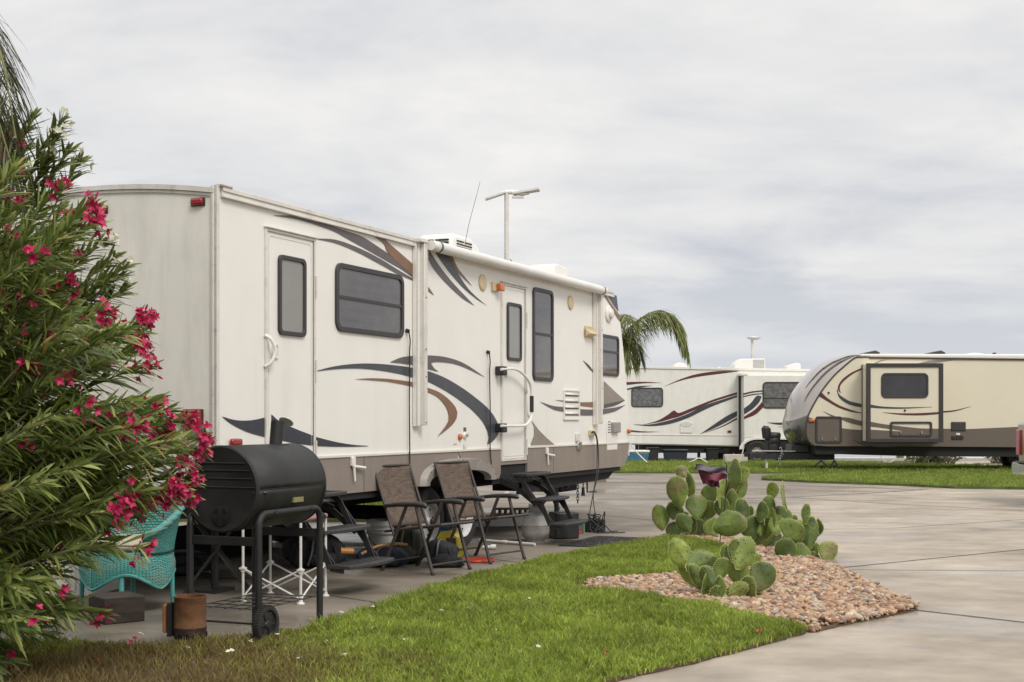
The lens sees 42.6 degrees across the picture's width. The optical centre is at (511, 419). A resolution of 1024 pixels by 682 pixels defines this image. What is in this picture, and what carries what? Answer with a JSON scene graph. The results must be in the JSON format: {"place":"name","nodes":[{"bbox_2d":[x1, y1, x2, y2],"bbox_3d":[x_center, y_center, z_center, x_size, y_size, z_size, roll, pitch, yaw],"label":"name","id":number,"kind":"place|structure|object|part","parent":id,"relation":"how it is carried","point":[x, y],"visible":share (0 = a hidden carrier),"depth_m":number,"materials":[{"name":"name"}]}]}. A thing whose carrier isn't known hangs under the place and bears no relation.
{"place":"outdoors","nodes":[
{"label":"outdoors","id":0,"kind":"place"},
{"bbox_2d":[173,550,210,574],"bbox_3d":[-2.996,1.252,11.578,0.773,0.216,0.490,0,0,-35],"label":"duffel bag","id":1,"kind":"object","parent":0,"point":[200,558],"visible":0.37,"depth_m":11.49,"materials":[{"name":"black fabric"}]},
{"bbox_2d":[219,569,265,578],"bbox_3d":[-2.350,1.325,11.300,0.440,0.070,0.120,0,0,-5],"label":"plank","id":2,"kind":"object","parent":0,"point":[226,574],"visible":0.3,"depth_m":11.24,"materials":[{"name":"brown wood"}]},
{"bbox_2d":[179,504,366,521],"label":"lawn soil","id":3,"kind":"structure","parent":0,"point":[328,520],"depth_m":17.50,"materials":[{"name":"brown soil"}]},
{"bbox_2d":[355,502,382,504],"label":"grass","id":4,"kind":"structure","parent":0,"point":[377,503],"depth_m":19.92,"materials":[{"name":"green plant"}]},
{"bbox_2d":[0,533,810,681],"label":"grass","id":5,"kind":"structure","parent":0,"point":[634,630],"depth_m":7.83,"materials":[{"name":"green plant"}]},
{"bbox_2d":[0,131,218,681],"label":"oleander bush","id":6,"kind":"object","parent":5,"relation":"on","point":[61,483],"visible":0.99,"depth_m":6.60,"materials":[{"name":"green plant"}]},
{"bbox_2d":[0,461,1023,681],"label":"pavement","id":7,"kind":"structure","parent":0,"point":[925,645],"depth_m":11.18,"materials":[{"name":"concrete"}]},
{"bbox_2d":[0,16,44,215],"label":"palm tree","id":8,"kind":"object","parent":7,"relation":"on","point":[8,69],"visible":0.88,"depth_m":6.89,"materials":[{"name":"green plant"}]},
{"bbox_2d":[22,538,118,596],"bbox_3d":[-3.620,1.050,10.350,1.040,0.620,0.600,0,0,6],"label":"deck box","id":9,"kind":"object","parent":7,"relation":"on","point":[113,585],"visible":0.04,"depth_m":10.05,"materials":[{"name":"white plastic"}]},
{"bbox_2d":[0,106,141,447],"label":"oleander bush","id":10,"kind":"object","parent":7,"relation":"on","point":[102,281],"visible":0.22,"depth_m":8.18,"materials":[{"name":"green plant"}]},
{"bbox_2d":[89,591,144,624],"bbox_3d":[-2.683,1.272,8.901,0.280,0.175,0.300,0,0,-38],"label":"timber block","id":11,"kind":"object","parent":7,"relation":"on","point":[127,606],"depth_m":8.80,"materials":[{"name":"wood"}]},
{"bbox_2d":[78,499,185,603],"bbox_3d":[-2.752,0.934,9.480,0.874,0.870,0.730,0,0,32],"label":"wicker armchair","id":12,"kind":"object","parent":7,"relation":"on","point":[161,568],"visible":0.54,"depth_m":9.23,"materials":[{"name":"teal wicker"}]},
{"bbox_2d":[89,534,141,552],"bbox_3d":[-2.770,0.885,9.450,0.640,0.100,0.640,0,0,32],"label":"cushion","id":13,"kind":"object","parent":12,"relation":"on","point":[128,549],"visible":0.27,"depth_m":9.19,"materials":[{"name":"white fabric"}]},
{"bbox_2d":[162,594,207,643],"bbox_3d":[-1.964,1.212,7.940,0.246,0.297,0.202,0,0,33],"label":"charcoal chimney starter","id":14,"kind":"object","parent":7,"relation":"on","point":[183,615],"visible":0.84,"depth_m":7.86,"materials":[{"name":"metal"}]},
{"bbox_2d":[183,519,249,592],"bbox_3d":[-2.528,1.003,10.419,0.878,0.726,0.340,0,0,-10],"label":"folding stand","id":15,"kind":"object","parent":7,"relation":"on","point":[227,561],"visible":0.16,"depth_m":10.36,"materials":[{"name":"metal"}]},
{"bbox_2d":[174,524,268,553],"bbox_3d":[-3.084,1.190,12.912,0.040,0.340,2.500,0,0,24],"label":"board","id":16,"kind":"object","parent":7,"relation":"on","point":[181,540],"visible":0.07,"depth_m":13.04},
{"bbox_2d":[186,417,329,639],"bbox_3d":[-1.598,0.671,8.485,0.652,1.384,1.151,0,0,22],"label":"barrel grill","id":17,"kind":"object","parent":7,"relation":"on","point":[257,489],"visible":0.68,"depth_m":8.12,"materials":[{"name":"metal"}]},
{"bbox_2d":[239,513,329,604],"bbox_3d":[-1.725,1.040,9.970,0.526,0.640,0.526,0,0,15],"label":"folding table","id":18,"kind":"object","parent":7,"relation":"on","point":[299,571],"visible":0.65,"depth_m":9.85,"materials":[{"name":"white painted metal"},{"name":"white plastic"}]},
{"bbox_2d":[282,534,345,567],"bbox_3d":[-1.830,1.201,12.118,0.549,0.318,0.438,0,0,-25],"label":"duffel bag","id":19,"kind":"object","parent":7,"relation":"on","point":[290,549],"visible":0.61,"depth_m":11.99,"materials":[{"name":"black fabric"}]},
{"bbox_2d":[339,548,353,553],"bbox_3d":[-1.495,1.185,11.875,0.125,0.063,0.056,0,0,-24],"label":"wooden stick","id":20,"kind":"object","parent":19,"relation":"on","point":[346,550],"visible":1,"depth_m":11.85,"materials":[{"name":"orange wood"}]},
{"bbox_2d":[0,183,630,593],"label":"travel trailer","id":21,"kind":"object","parent":7,"relation":"on","point":[358,353],"visible":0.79,"depth_m":11.73,"materials":[{"name":"metal"}]},
{"bbox_3d":[-1.781,-0.586,10.619,0.036,1.874,0.739,0,0,24],"label":"door","id":22,"kind":"part","parent":21,"relation":"part of","materials":[{"name":"metal"}]},
{"bbox_3d":[-1.267,-1.060,11.803,0.026,0.592,1.209,0,0,24],"label":"window","id":23,"kind":"part","parent":21,"relation":"part of","materials":[{"name":"grey glass"}]},
{"bbox_3d":[0.031,-0.533,14.713,0.036,1.981,0.705,0,0,24],"label":"door","id":24,"kind":"part","parent":21,"relation":"part of","materials":[{"name":"metal"}]},
{"bbox_3d":[0.367,-1.002,15.504,0.026,1.089,0.623,0,0,24],"label":"window","id":25,"kind":"part","parent":21,"relation":"part of","materials":[{"name":"grey glass"}]},
{"bbox_3d":[1.310,-0.865,17.637,0.026,0.549,0.740,0,0,24],"label":"window","id":26,"kind":"part","parent":21,"relation":"part of","materials":[{"name":"grey glass"}]},
{"bbox_2d":[366,518,393,545],"bbox_3d":[-1.270,1.168,12.833,0.320,0.384,0.353,0,0,0],"label":"bucket","id":27,"kind":"object","parent":7,"relation":"on","point":[377,534],"visible":0.54,"depth_m":12.72,"materials":[{"name":"grey metal"}]},
{"bbox_2d":[357,546,408,566],"bbox_3d":[-1.200,1.263,12.206,0.484,0.194,0.345,0,0,-5],"label":"duffel bag","id":28,"kind":"object","parent":7,"relation":"on","point":[397,552],"visible":0.44,"depth_m":12.11,"materials":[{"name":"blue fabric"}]},
{"bbox_2d":[361,542,407,554],"bbox_3d":[-1.156,1.167,11.901,0.432,0.112,0.057,0,0,-18],"label":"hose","id":29,"kind":"object","parent":28,"relation":"on","point":[385,544],"visible":0.77,"depth_m":11.88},
{"bbox_2d":[394,525,424,562],"bbox_3d":[-0.975,1.181,12.468,0.295,0.359,0.293,0,0,10],"label":"backpack","id":30,"kind":"object","parent":7,"relation":"on","point":[412,539],"visible":0.56,"depth_m":12.36,"materials":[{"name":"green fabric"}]},
{"bbox_2d":[375,464,474,575],"bbox_3d":[-0.800,0.888,11.887,0.786,0.958,0.590,0,0,35],"label":"folding chair","id":31,"kind":"object","parent":7,"relation":"on","point":[402,505],"visible":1,"depth_m":11.99,"materials":[{"name":"brown fabric"}]},
{"bbox_2d":[428,539,458,557],"bbox_3d":[-0.640,1.251,12.390,0.312,0.254,0.281,0,0,-12],"label":"backpack","id":32,"kind":"object","parent":7,"relation":"on","point":[438,547],"visible":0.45,"depth_m":12.31,"materials":[{"name":"black fabric"}]},
{"bbox_2d":[431,556,464,567],"bbox_3d":[-0.598,1.310,12.126,0.327,0.100,0.213,0,0,0],"label":"shoe","id":33,"kind":"object","parent":7,"relation":"on","point":[438,559],"visible":0.89,"depth_m":12.04,"materials":[{"name":"black fabric"}]},
{"bbox_2d":[437,526,463,556],"bbox_3d":[-0.616,1.207,13.048,0.230,0.306,0.164,0,0,20],"label":"yellow jug","id":34,"kind":"object","parent":7,"relation":"on","point":[445,533],"visible":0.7,"depth_m":12.99,"materials":[{"name":"plastic"}]},
{"bbox_2d":[462,557,494,562],"bbox_3d":[-0.330,1.346,12.620,0.330,0.028,0.330,0,0,0],"label":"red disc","id":35,"kind":"object","parent":7,"relation":"on","point":[478,559],"visible":0.71,"depth_m":12.57,"materials":[{"name":"plastic"}]},
{"bbox_2d":[434,461,528,563],"bbox_3d":[-0.296,0.888,12.778,0.786,0.958,0.590,0,0,37],"label":"folding chair","id":36,"kind":"object","parent":7,"relation":"on","point":[456,479],"visible":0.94,"depth_m":12.89,"materials":[{"name":"brown fabric"}]},
{"bbox_2d":[483,544,495,548],"bbox_3d":[-0.238,1.332,13.768,0.140,0.054,0.054,0,0,0],"label":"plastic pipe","id":37,"kind":"object","parent":7,"relation":"on","point":[492,546],"visible":0.84,"depth_m":13.75,"materials":[{"name":"white plastic"}]},
{"bbox_2d":[476,515,521,526],"bbox_3d":[-0.070,1.295,16.893,1.000,0.130,0.300,0,0,-8],"label":"white board","id":38,"kind":"object","parent":7,"relation":"on","point":[502,522],"visible":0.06,"depth_m":16.73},
{"bbox_2d":[493,507,510,515],"bbox_3d":[-0.120,1.181,16.880,0.240,0.095,0.180,0,0,-8],"label":"cinder block","id":39,"kind":"object","parent":7,"relation":"on","point":[500,513],"depth_m":16.79,"materials":[{"name":"grey concrete"}]},
{"bbox_2d":[479,539,535,545],"bbox_3d":[-0.055,1.338,14.363,0.779,0.044,0.044,0,0,39],"label":"plastic pipe","id":40,"kind":"object","parent":7,"relation":"on","point":[510,542],"visible":0.92,"depth_m":14.33,"materials":[{"name":"white plastic"}]},
{"bbox_2d":[485,187,539,492],"bbox_3d":[0.011,-1.436,24.025,1.011,5.592,0.309,0,0,0],"label":"street lamp","id":41,"kind":"object","parent":7,"relation":"on","point":[520,193],"visible":0.49,"depth_m":23.96,"materials":[{"name":"metal"}]},
{"bbox_2d":[513,507,528,514],"bbox_3d":[0.140,1.181,16.880,0.240,0.095,0.180,0,0,-8],"label":"cinder block","id":42,"kind":"object","parent":7,"relation":"on","point":[525,509],"depth_m":16.79,"materials":[{"name":"grey concrete"}]},
{"bbox_2d":[521,503,549,542],"bbox_3d":[0.260,1.143,14.550,0.318,0.435,0.318,0,0,0],"label":"propane bottle","id":43,"kind":"object","parent":7,"relation":"on","point":[535,527],"visible":0.73,"depth_m":14.43,"materials":[{"name":"grey paint"}]},
{"bbox_2d":[549,511,578,538],"bbox_3d":[0.595,1.210,15.098,0.290,0.300,0.240,0,0,-20],"label":"black box","id":44,"kind":"object","parent":7,"relation":"on","point":[567,532],"visible":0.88,"depth_m":14.99,"materials":[{"name":"plastic"}]},
{"bbox_2d":[558,536,644,546],"bbox_3d":[1.010,1.347,14.575,0.600,0.019,1.200,0,0,24],"label":"door mat","id":45,"kind":"object","parent":7,"relation":"on","point":[592,541],"depth_m":14.51,"materials":[{"name":"rubber"}]},
{"bbox_2d":[585,511,624,533],"bbox_3d":[1.093,1.239,15.896,0.418,0.262,0.420,0,0,-20],"label":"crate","id":46,"kind":"object","parent":7,"relation":"on","point":[594,525],"visible":0.98,"depth_m":15.89,"materials":[{"name":"black plastic"}]},
{"bbox_2d":[592,310,690,481],"bbox_3d":[2.193,-0.536,29.021,3.511,3.792,2.987,0,0,0],"label":"palm tree","id":47,"kind":"object","parent":7,"relation":"on","point":[631,345],"visible":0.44,"depth_m":28.49,"materials":[{"name":"green plant"}]},
{"bbox_2d":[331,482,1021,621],"bbox_3d":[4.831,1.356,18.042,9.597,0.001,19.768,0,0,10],"label":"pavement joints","id":48,"kind":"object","parent":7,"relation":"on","point":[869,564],"visible":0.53,"depth_m":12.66,"materials":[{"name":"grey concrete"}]},
{"bbox_2d":[625,359,810,460],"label":"travel trailer","id":49,"kind":"object","parent":7,"relation":"on","point":[736,405],"visible":0.47,"depth_m":41.30,"materials":[{"name":"white plastic"}]},
{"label":"window","id":50,"kind":"part","parent":49,"relation":"part of","materials":[{"name":"glass"}]},
{"bbox_2d":[718,447,733,460],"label":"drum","id":51,"kind":"object","parent":7,"relation":"on","point":[726,450],"visible":0.48,"depth_m":41.39,"materials":[{"name":"black plastic"}]},
{"bbox_2d":[985,457,1001,463],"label":"leafy plant","id":52,"kind":"object","parent":7,"relation":"on","point":[997,460],"visible":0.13,"depth_m":40.97,"materials":[{"name":"green plant"}]},
{"bbox_2d":[1012,421,1023,474],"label":"pickup truck","id":53,"kind":"object","parent":7,"relation":"on","point":[1017,467],"visible":1,"depth_m":21.79,"materials":[{"name":"beige paint"}]},
{"bbox_2d":[0,0,1023,368],"label":"sky","id":54,"kind":"structure","parent":0,"point":[819,181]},
{"bbox_2d":[579,523,584,533],"bbox_3d":[0.799,1.275,15.747,0.115,0.170,0.104,0,0,-30],"label":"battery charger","id":55,"kind":"object","parent":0,"point":[582,528],"visible":0.26,"depth_m":15.72,"materials":[{"name":"plastic"}]},
{"bbox_2d":[579,532,919,632],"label":"gravel","id":56,"kind":"structure","parent":0,"point":[834,594],"depth_m":9.98,"materials":[{"name":"beige gravel"}]},
{"bbox_2d":[651,458,749,536],"bbox_3d":[2.141,0.900,14.898,1.109,0.949,0.392,0,0,0],"label":"prickly pear cactus","id":57,"kind":"object","parent":56,"relation":"on","point":[703,508],"visible":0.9,"depth_m":14.81,"materials":[{"name":"green plant"}]},
{"bbox_2d":[691,462,726,541],"bbox_3d":[2.103,0.901,14.025,0.386,0.897,0.189,0,0,0],"label":"garden flag","id":58,"kind":"object","parent":56,"relation":"on","point":[711,476],"visible":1,"depth_m":14.00,"materials":[{"name":"red fabric"}]},
{"bbox_2d":[668,536,776,596],"bbox_3d":[1.590,1.137,9.894,0.817,0.528,0.415,0,0,0],"label":"prickly pear cactus","id":59,"kind":"object","parent":56,"relation":"on","point":[705,572],"visible":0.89,"depth_m":9.90,"materials":[{"name":"green plant"}]},
{"bbox_2d":[712,480,797,545],"bbox_3d":[2.537,1.039,13.605,0.924,0.834,0.368,0,0,0],"label":"prickly pear cactus","id":60,"kind":"object","parent":56,"relation":"on","point":[745,521],"visible":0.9,"depth_m":13.62,"materials":[{"name":"green plant"}]},
{"bbox_2d":[774,503,838,559],"bbox_3d":[2.878,1.153,12.744,0.640,0.690,0.308,0,0,-18],"label":"prickly pear cactus","id":61,"kind":"object","parent":56,"relation":"on","point":[799,537],"visible":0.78,"depth_m":12.74,"materials":[{"name":"green plant"}]},
{"bbox_2d":[629,445,976,456],"bbox_3d":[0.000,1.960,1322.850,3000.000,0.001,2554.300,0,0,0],"label":"water","id":62,"kind":"structure","parent":0,"point":[704,454],"depth_m":72.30,"materials":[{"name":"grey liquid"}]},
{"bbox_2d":[613,458,1011,473],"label":"grass","id":63,"kind":"structure","parent":0,"point":[633,465],"depth_m":35.34,"materials":[{"name":"green plant"}]},
{"bbox_2d":[629,441,646,461],"bbox_3d":[3.929,0.965,38.906,0.958,0.724,0.147,0,0,19],"label":"hose","id":64,"kind":"object","parent":63,"relation":"on","point":[637,452],"visible":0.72,"depth_m":38.99,"materials":[{"name":"white plastic"}]},
{"bbox_2d":[627,450,649,460],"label":"cooler","id":65,"kind":"object","parent":63,"relation":"on","point":[634,455],"visible":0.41,"depth_m":40.60,"materials":[{"name":"blue plastic"}]},
{"bbox_2d":[646,447,658,461],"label":"wheelie bin","id":66,"kind":"object","parent":63,"relation":"on","point":[653,453],"visible":0.77,"depth_m":40.65,"materials":[{"name":"black plastic"}]},
{"bbox_2d":[662,449,687,460],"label":"storage tote","id":67,"kind":"object","parent":63,"relation":"on","point":[673,454],"visible":0.81,"depth_m":40.58,"materials":[{"name":"grey plastic"}]},
{"bbox_2d":[705,448,718,460],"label":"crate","id":68,"kind":"object","parent":63,"relation":"on","point":[711,453],"visible":0.77,"depth_m":41.02,"materials":[{"name":"black plastic"}]},
{"bbox_2d":[723,454,747,461],"bbox_3d":[6.779,1.180,39.800,0.680,0.270,0.400,0,0,0],"label":"concrete block","id":69,"kind":"object","parent":63,"relation":"on","point":[728,457],"depth_m":39.60,"materials":[{"name":"beige concrete"}]},
{"bbox_2d":[744,350,1023,469],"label":"travel trailer","id":70,"kind":"object","parent":63,"relation":"on","point":[934,403],"visible":0.95,"depth_m":33.50,"materials":[{"name":"beige metal"}]},
{"bbox_2d":[904,456,967,463],"bbox_3d":[12.490,1.056,38.892,2.063,0.628,2.009,0,0,0],"label":"leafy plant","id":71,"kind":"object","parent":63,"relation":"on","point":[934,459],"visible":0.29,"depth_m":38.51,"materials":[{"name":"green plant"}]},
{"bbox_2d":[761,470,1023,489],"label":"grass","id":72,"kind":"structure","parent":0,"point":[957,478],"depth_m":28.79,"materials":[{"name":"green plant"}]},
{"bbox_3d":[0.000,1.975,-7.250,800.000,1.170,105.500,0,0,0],"label":"ground","id":73,"kind":"structure","parent":0,"visible":0},
{"bbox_2d":[747,336,760,358],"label":"street lamp","id":74,"kind":"object","parent":73,"relation":"on","point":[752,338],"visible":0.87,"depth_m":44.56,"materials":[{"name":"metal"}]},
{"bbox_2d":[658,457,999,460],"bbox_3d":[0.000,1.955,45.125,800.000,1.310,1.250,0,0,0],"label":"seawall","id":75,"kind":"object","parent":73,"relation":"on","point":[884,458],"depth_m":44.50,"materials":[{"name":"concrete"}]}
]}

